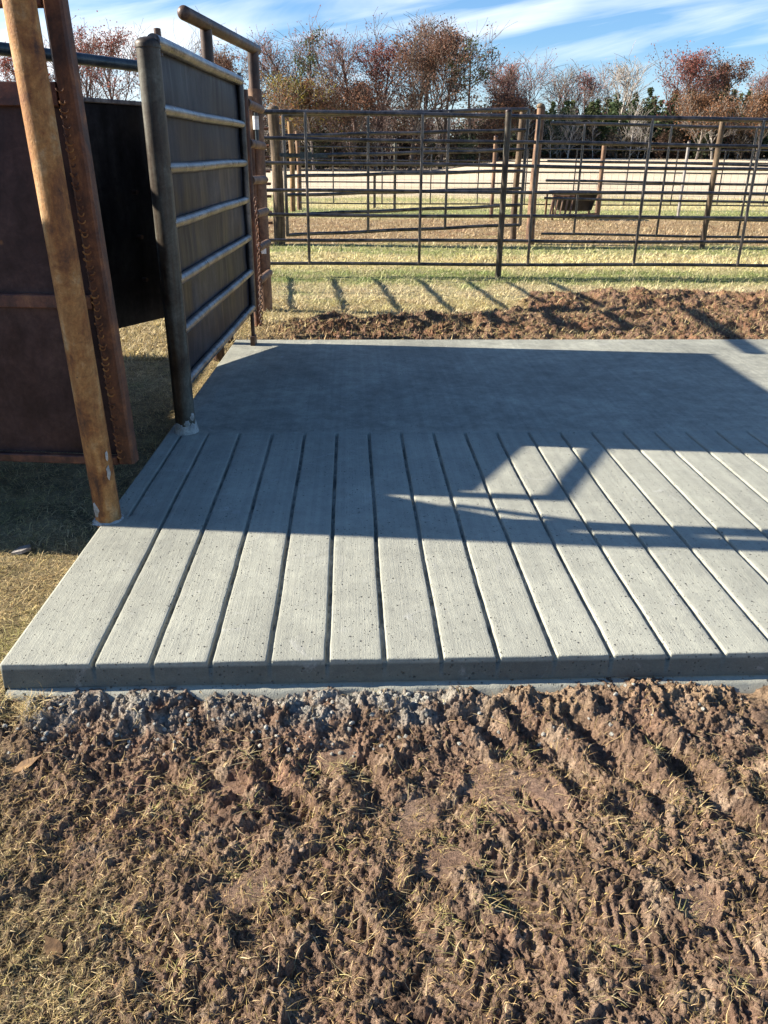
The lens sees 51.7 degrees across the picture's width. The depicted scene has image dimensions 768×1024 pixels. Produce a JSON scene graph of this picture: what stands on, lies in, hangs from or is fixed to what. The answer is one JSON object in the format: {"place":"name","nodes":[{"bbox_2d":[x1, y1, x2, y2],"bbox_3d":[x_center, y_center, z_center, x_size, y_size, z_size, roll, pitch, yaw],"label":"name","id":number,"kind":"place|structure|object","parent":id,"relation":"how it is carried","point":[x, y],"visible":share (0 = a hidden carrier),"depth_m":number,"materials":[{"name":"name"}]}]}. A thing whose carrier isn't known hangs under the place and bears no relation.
{"place":"outdoors","nodes":[
{"label":"outdoors","id":0,"kind":"place"},
{"bbox_2d":[0,149,767,1023],"bbox_3d":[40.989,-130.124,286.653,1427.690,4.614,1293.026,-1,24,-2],"label":"ground","id":1,"kind":"structure","parent":0,"point":[456,711],"depth_m":1.74,"materials":[{"name":"soil"}]},
{"bbox_2d":[11,544,30,554],"bbox_3d":[-1.299,0.137,2.845,0.068,0.029,0.044,-1,24,-2],"label":"flat stone","id":2,"kind":"object","parent":1,"relation":"on","point":[22,549],"visible":0.94,"depth_m":2.83,"materials":[{"name":"grey stone"}]},
{"bbox_2d":[12,755,40,772],"bbox_3d":[-0.834,0.590,1.854,0.064,0.019,0.034,-5,25,-11],"label":"dry leaf","id":3,"kind":"object","parent":1,"relation":"on","point":[28,762],"visible":1,"depth_m":1.85,"materials":[{"name":"plant"}]},
{"bbox_2d":[0,41,54,80],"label":"autumn tree","id":4,"kind":"object","parent":1,"relation":"on","point":[5,62],"visible":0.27,"depth_m":91.16,"materials":[{"name":"brown plant"}]},
{"bbox_2d":[44,935,62,957],"bbox_3d":[-0.600,0.785,1.434,0.041,0.015,0.038,-1,24,-2],"label":"dry leaf","id":5,"kind":"object","parent":1,"relation":"on","point":[53,945],"visible":1,"depth_m":1.43,"materials":[{"name":"brown plant"}]},
{"bbox_2d":[0,0,138,464],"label":"chute panel","id":6,"kind":"object","parent":1,"relation":"on","point":[38,418],"visible":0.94,"depth_m":2.60,"materials":[{"name":"red metal"}]},
{"bbox_2d":[44,9,119,98],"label":"autumn tree","id":7,"kind":"object","parent":1,"relation":"on","point":[87,89],"visible":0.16,"depth_m":92.50,"materials":[{"name":"brown plant"}]},
{"bbox_2d":[46,10,139,100],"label":"autumn tree","id":8,"kind":"object","parent":1,"relation":"on","point":[110,45],"visible":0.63,"depth_m":88.39,"materials":[{"name":"brown plant"}]},
{"bbox_2d":[0,42,224,361],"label":"sweep gate","id":9,"kind":"structure","parent":1,"relation":"on","point":[116,131],"depth_m":4.46,"materials":[{"name":"grey metal"}]},
{"bbox_2d":[0,316,262,728],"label":"grass","id":10,"kind":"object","parent":1,"relation":"on","point":[22,702],"visible":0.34,"depth_m":3.18,"materials":[{"name":"beige plant"}]},
{"bbox_2d":[108,6,221,88],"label":"bare tree","id":11,"kind":"object","parent":1,"relation":"on","point":[195,51],"visible":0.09,"depth_m":97.13,"materials":[{"name":"brown plant"}]},
{"bbox_2d":[138,41,246,81],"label":"bare tree","id":12,"kind":"object","parent":1,"relation":"on","point":[215,53],"visible":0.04,"depth_m":96.44,"materials":[{"name":"brown plant"}]},
{"bbox_2d":[177,5,272,342],"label":"pipe arch","id":13,"kind":"structure","parent":1,"relation":"on","point":[207,27],"depth_m":6.38,"materials":[{"name":"brown metal"}]},
{"bbox_2d":[193,41,299,114],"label":"autumn tree","id":14,"kind":"object","parent":1,"relation":"on","point":[223,61],"visible":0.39,"depth_m":90.68,"materials":[{"name":"brown plant"}]},
{"bbox_2d":[244,89,272,325],"bbox_3d":[-1.027,-2.434,6.409,0.147,1.690,0.806,-1,24,-2],"label":"ladder panel","id":15,"kind":"object","parent":1,"relation":"on","point":[252,143],"visible":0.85,"depth_m":6.21,"materials":[{"name":"red metal"}]},
{"bbox_2d":[254,197,263,326],"bbox_3d":[-0.972,-1.912,6.169,0.038,1.008,0.049,21,32,38],"label":"chain","id":16,"kind":"object","parent":15,"relation":"hanging from","point":[259,259],"visible":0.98,"depth_m":6.15,"materials":[{"name":"red metal"}]},
{"bbox_2d":[264,127,272,223],"bbox_3d":[-4.367,-5.054,11.905,5.301,1.370,0.055,-1,24,-2],"label":"pipe fence","id":17,"kind":"object","parent":1,"relation":"on","point":[268,183],"visible":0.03,"depth_m":12.04,"materials":[{"name":"red metal"}]},
{"bbox_2d":[267,105,284,244],"bbox_3d":[-1.602,-4.984,11.868,0.190,1.976,0.178,-1,24,-2],"label":"timber post","id":18,"kind":"object","parent":1,"relation":"on","point":[277,176],"visible":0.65,"depth_m":11.81,"materials":[{"name":"brown wood"}]},
{"bbox_2d":[280,107,529,236],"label":"pipe gate","id":19,"kind":"structure","parent":18,"relation":"attached to","point":[301,155],"depth_m":11.76,"materials":[{"name":"metal"}]},
{"bbox_2d":[224,26,348,169],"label":"autumn tree","id":20,"kind":"object","parent":1,"relation":"on","point":[268,52],"visible":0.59,"depth_m":93.54,"materials":[{"name":"brown plant"}]},
{"bbox_2d":[287,121,295,211],"bbox_3d":[-2.149,-8.002,18.475,0.145,1.976,0.130,-1,24,-2],"label":"timber post","id":21,"kind":"object","parent":1,"relation":"on","point":[292,171],"visible":0.66,"depth_m":18.44,"materials":[{"name":"brown wood"}]},
{"bbox_2d":[263,68,331,169],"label":"autumn tree","id":22,"kind":"object","parent":1,"relation":"on","point":[308,97],"visible":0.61,"depth_m":84.44,"materials":[{"name":"brown plant"}]},
{"bbox_2d":[295,131,301,209],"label":"timber post","id":23,"kind":"object","parent":1,"relation":"on","point":[299,199],"visible":0.71,"depth_m":19.07,"materials":[{"name":"brown wood"}]},
{"bbox_2d":[261,60,345,152],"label":"autumn tree","id":24,"kind":"object","parent":1,"relation":"on","point":[279,79],"visible":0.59,"depth_m":84.85,"materials":[{"name":"brown plant"}]},
{"bbox_2d":[290,24,331,169],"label":"autumn tree","id":25,"kind":"object","parent":1,"relation":"on","point":[305,65],"visible":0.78,"depth_m":86.05,"materials":[{"name":"brown plant"}]},
{"bbox_2d":[270,5,372,169],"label":"autumn tree","id":26,"kind":"object","parent":1,"relation":"on","point":[339,54],"visible":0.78,"depth_m":88.59,"materials":[{"name":"brown plant"}]},
{"bbox_2d":[306,54,385,169],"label":"autumn tree","id":27,"kind":"object","parent":1,"relation":"on","point":[358,97],"visible":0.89,"depth_m":86.28,"materials":[{"name":"brown plant"}]},
{"bbox_2d":[373,176,375,208],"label":"steel post","id":28,"kind":"object","parent":1,"relation":"on","point":[374,196],"visible":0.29,"depth_m":19.97,"materials":[{"name":"grey metal"}]},
{"bbox_2d":[331,13,433,169],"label":"autumn tree","id":29,"kind":"object","parent":1,"relation":"on","point":[376,74],"visible":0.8,"depth_m":91.74,"materials":[{"name":"brown plant"}]},
{"bbox_2d":[0,339,767,692],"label":"concrete slab","id":30,"kind":"structure","parent":1,"relation":"on","point":[330,511],"depth_m":2.79,"materials":[{"name":"grey concrete"}]},
{"bbox_2d":[2,0,123,527],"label":"pipe post","id":31,"kind":"object","parent":30,"relation":"on","point":[23,25],"visible":0.98,"depth_m":2.41,"materials":[{"name":"brown metal"}]},
{"bbox_2d":[134,36,198,436],"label":"pipe post","id":32,"kind":"object","parent":30,"relation":"on","point":[148,54],"visible":0.99,"depth_m":3.30,"materials":[{"name":"grey metal"}]},
{"bbox_2d":[148,28,256,383],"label":"sheeted gate","id":33,"kind":"structure","parent":30,"relation":"on","point":[205,110],"depth_m":4.05,"materials":[{"name":"grey metal"}]},
{"bbox_2d":[0,682,767,1023],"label":"straw litter","id":34,"kind":"object","parent":1,"relation":"on","point":[70,948],"visible":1,"depth_m":1.52,"materials":[{"name":"beige plant"}]},
{"bbox_2d":[1,679,766,759],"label":"cement crumbs","id":35,"kind":"object","parent":1,"relation":"on","point":[190,719],"visible":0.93,"depth_m":1.99,"materials":[{"name":"concrete"}]},
{"bbox_2d":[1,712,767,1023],"bbox_3d":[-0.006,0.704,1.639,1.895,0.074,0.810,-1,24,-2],"label":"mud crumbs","id":36,"kind":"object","parent":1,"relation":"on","point":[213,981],"visible":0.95,"depth_m":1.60,"materials":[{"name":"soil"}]},
{"bbox_2d":[5,674,767,702],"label":"concrete footing","id":37,"kind":"object","parent":1,"relation":"on","point":[748,684],"visible":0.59,"depth_m":2.08,"materials":[{"name":"grey concrete"}]},
{"bbox_2d":[393,138,396,208],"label":"steel post","id":38,"kind":"object","parent":1,"relation":"on","point":[394,177],"visible":0.6,"depth_m":19.37,"materials":[{"name":"brown metal"}]},
{"bbox_2d":[379,16,482,168],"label":"autumn tree","id":39,"kind":"object","parent":1,"relation":"on","point":[455,44],"visible":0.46,"depth_m":87.32,"materials":[{"name":"brown plant"}]},
{"bbox_2d":[108,81,765,169],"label":"woods","id":40,"kind":"object","parent":1,"relation":"on","point":[386,124],"depth_m":99.64,"materials":[{"name":"brown plant"}]},
{"bbox_2d":[358,7,517,168],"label":"bare tree","id":41,"kind":"object","parent":1,"relation":"on","point":[430,32],"visible":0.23,"depth_m":103.56,"materials":[{"name":"brown plant"}]},
{"bbox_2d":[380,13,507,169],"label":"autumn tree","id":42,"kind":"object","parent":1,"relation":"on","point":[409,65],"visible":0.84,"depth_m":86.37,"materials":[{"name":"brown plant"}]},
{"bbox_2d":[445,31,498,159],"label":"autumn tree","id":43,"kind":"object","parent":1,"relation":"on","point":[480,70],"visible":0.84,"depth_m":86.84,"materials":[{"name":"brown plant"}]},
{"bbox_2d":[489,136,497,218],"bbox_3d":[2.355,-7.171,17.070,0.088,1.694,0.088,-1,24,-2],"label":"steel post","id":44,"kind":"object","parent":1,"relation":"on","point":[493,176],"visible":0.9,"depth_m":17.03,"materials":[{"name":"brown metal"}]},
{"bbox_2d":[225,284,767,352],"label":"dirt","id":45,"kind":"structure","parent":1,"relation":"on","point":[511,333],"depth_m":6.42,"materials":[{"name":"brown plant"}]},
{"bbox_2d":[263,94,751,169],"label":"pale saplings","id":46,"kind":"object","parent":1,"relation":"on","point":[595,127],"visible":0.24,"depth_m":90.88,"materials":[{"name":"beige plant"}]},
{"bbox_2d":[480,86,537,159],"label":"autumn tree","id":47,"kind":"object","parent":1,"relation":"on","point":[506,100],"visible":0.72,"depth_m":88.87,"materials":[{"name":"brown plant"}]},
{"bbox_2d":[263,109,767,277],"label":"pipe fence","id":48,"kind":"object","parent":1,"relation":"on","point":[508,116],"visible":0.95,"depth_m":8.81,"materials":[{"name":"metal"}]},
{"bbox_2d":[263,104,767,167],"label":"woods brush","id":49,"kind":"object","parent":1,"relation":"on","point":[546,156],"visible":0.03,"depth_m":110.70,"materials":[{"name":"brown plant"}]},
{"bbox_2d":[265,112,767,169],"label":"undergrowth","id":50,"kind":"object","parent":1,"relation":"on","point":[662,139],"depth_m":93.39,"materials":[{"name":"brown plant"}]},
{"bbox_2d":[267,194,767,266],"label":"lawn grass","id":51,"kind":"structure","parent":1,"relation":"on","point":[389,251],"depth_m":13.61,"materials":[{"name":"plant"}]},
{"bbox_2d":[510,112,525,238],"bbox_3d":[2.107,-5.264,12.539,0.123,1.984,0.102,-1,24,-2],"label":"timber post","id":52,"kind":"object","parent":1,"relation":"on","point":[516,179],"visible":0.62,"depth_m":12.51,"materials":[{"name":"brown wood"}]},
{"bbox_2d":[471,47,570,159],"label":"autumn tree","id":53,"kind":"object","parent":1,"relation":"on","point":[506,80],"visible":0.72,"depth_m":94.21,"materials":[{"name":"brown plant"}]},
{"bbox_2d":[481,47,565,157],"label":"autumn tree","id":54,"kind":"object","parent":1,"relation":"on","point":[519,91],"visible":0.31,"depth_m":98.80,"materials":[{"name":"brown plant"}]},
{"bbox_2d":[298,146,767,212],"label":"rod fence","id":55,"kind":"object","parent":1,"relation":"on","point":[497,183],"visible":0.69,"depth_m":18.21,"materials":[{"name":"metal"}]},
{"bbox_2d":[526,103,545,244],"bbox_3d":[2.316,-5.131,12.169,0.147,2.046,0.135,-1,24,-2],"label":"timber post","id":56,"kind":"object","parent":1,"relation":"on","point":[541,107],"visible":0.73,"depth_m":12.11,"materials":[{"name":"brown wood"}]},
{"bbox_2d":[535,58,607,157],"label":"bare tree","id":57,"kind":"object","parent":1,"relation":"on","point":[572,75],"visible":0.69,"depth_m":102.16,"materials":[{"name":"grey plant"}]},
{"bbox_2d":[544,190,601,219],"bbox_3d":[4.101,-6.674,17.273,1.206,0.595,0.901,-1,24,-2],"label":"feed trough","id":58,"kind":"object","parent":1,"relation":"on","point":[564,205],"visible":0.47,"depth_m":17.07,"materials":[{"name":"black plastic"}]},
{"bbox_2d":[535,62,622,157],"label":"autumn tree","id":59,"kind":"object","parent":1,"relation":"on","point":[587,80],"visible":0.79,"depth_m":99.20,"materials":[{"name":"grey plant"}]},
{"bbox_2d":[595,146,606,212],"bbox_3d":[4.893,-7.473,17.923,0.110,1.577,0.110,-1,24,-2],"label":"steel post","id":60,"kind":"object","parent":1,"relation":"on","point":[601,171],"depth_m":17.83,"materials":[{"name":"brown metal"}]},
{"bbox_2d":[579,45,661,157],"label":"bare tree","id":61,"kind":"object","parent":1,"relation":"on","point":[625,78],"visible":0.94,"depth_m":93.95,"materials":[{"name":"grey plant"}]},
{"bbox_2d":[495,83,767,156],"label":"pine woods","id":62,"kind":"object","parent":1,"relation":"on","point":[613,107],"visible":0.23,"depth_m":95.87,"materials":[{"name":"green plant"}]},
{"bbox_2d":[541,122,767,238],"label":"pipe fence","id":63,"kind":"object","parent":1,"relation":"on","point":[666,163],"visible":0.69,"depth_m":11.91,"materials":[{"name":"metal"}]},
{"bbox_2d":[677,141,690,215],"bbox_3d":[6.578,-7.267,17.430,0.070,1.632,0.070,-1,24,-2],"label":"steel post","id":64,"kind":"object","parent":1,"relation":"on","point":[683,180],"visible":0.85,"depth_m":17.39,"materials":[{"name":"grey metal"}]},
{"bbox_2d":[647,41,725,158],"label":"autumn tree","id":65,"kind":"object","parent":1,"relation":"on","point":[691,66],"visible":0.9,"depth_m":91.47,"materials":[{"name":"brown plant"}]},
{"bbox_2d":[661,46,755,155],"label":"autumn tree","id":66,"kind":"object","parent":1,"relation":"on","point":[724,67],"visible":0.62,"depth_m":93.10,"materials":[{"name":"brown plant"}]},
{"bbox_2d":[670,83,749,159],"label":"autumn tree","id":67,"kind":"object","parent":1,"relation":"on","point":[700,104],"visible":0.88,"depth_m":86.46,"materials":[{"name":"brown plant"}]},
{"bbox_2d":[699,122,725,248],"bbox_3d":[4.896,-4.849,11.838,0.092,1.846,0.092,-1,24,-2],"label":"steel post","id":68,"kind":"object","parent":1,"relation":"on","point":[713,179],"visible":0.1,"depth_m":11.79,"materials":[{"name":"brown metal"}]},
{"bbox_2d":[686,100,748,159],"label":"bare tree","id":69,"kind":"object","parent":1,"relation":"on","point":[729,131],"visible":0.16,"depth_m":88.50,"materials":[{"name":"brown plant"}]},
{"bbox_2d":[718,76,767,159],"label":"autumn tree","id":70,"kind":"object","parent":1,"relation":"on","point":[758,106],"visible":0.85,"depth_m":85.56,"materials":[{"name":"brown plant"}]},
{"bbox_2d":[735,52,767,158],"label":"autumn tree","id":71,"kind":"object","parent":1,"relation":"on","point":[763,82],"visible":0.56,"depth_m":99.63,"materials":[{"name":"brown plant"}]},
{"bbox_2d":[0,0,767,145],"label":"sky","id":72,"kind":"structure","parent":0,"point":[587,32],"materials":[{"name":"blue"}]},
{"bbox_2d":[119,252,767,361],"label":"lawn grass","id":73,"kind":"structure","parent":0,"point":[359,314],"depth_m":8.54,"materials":[{"name":"beige plant"}]}
]}

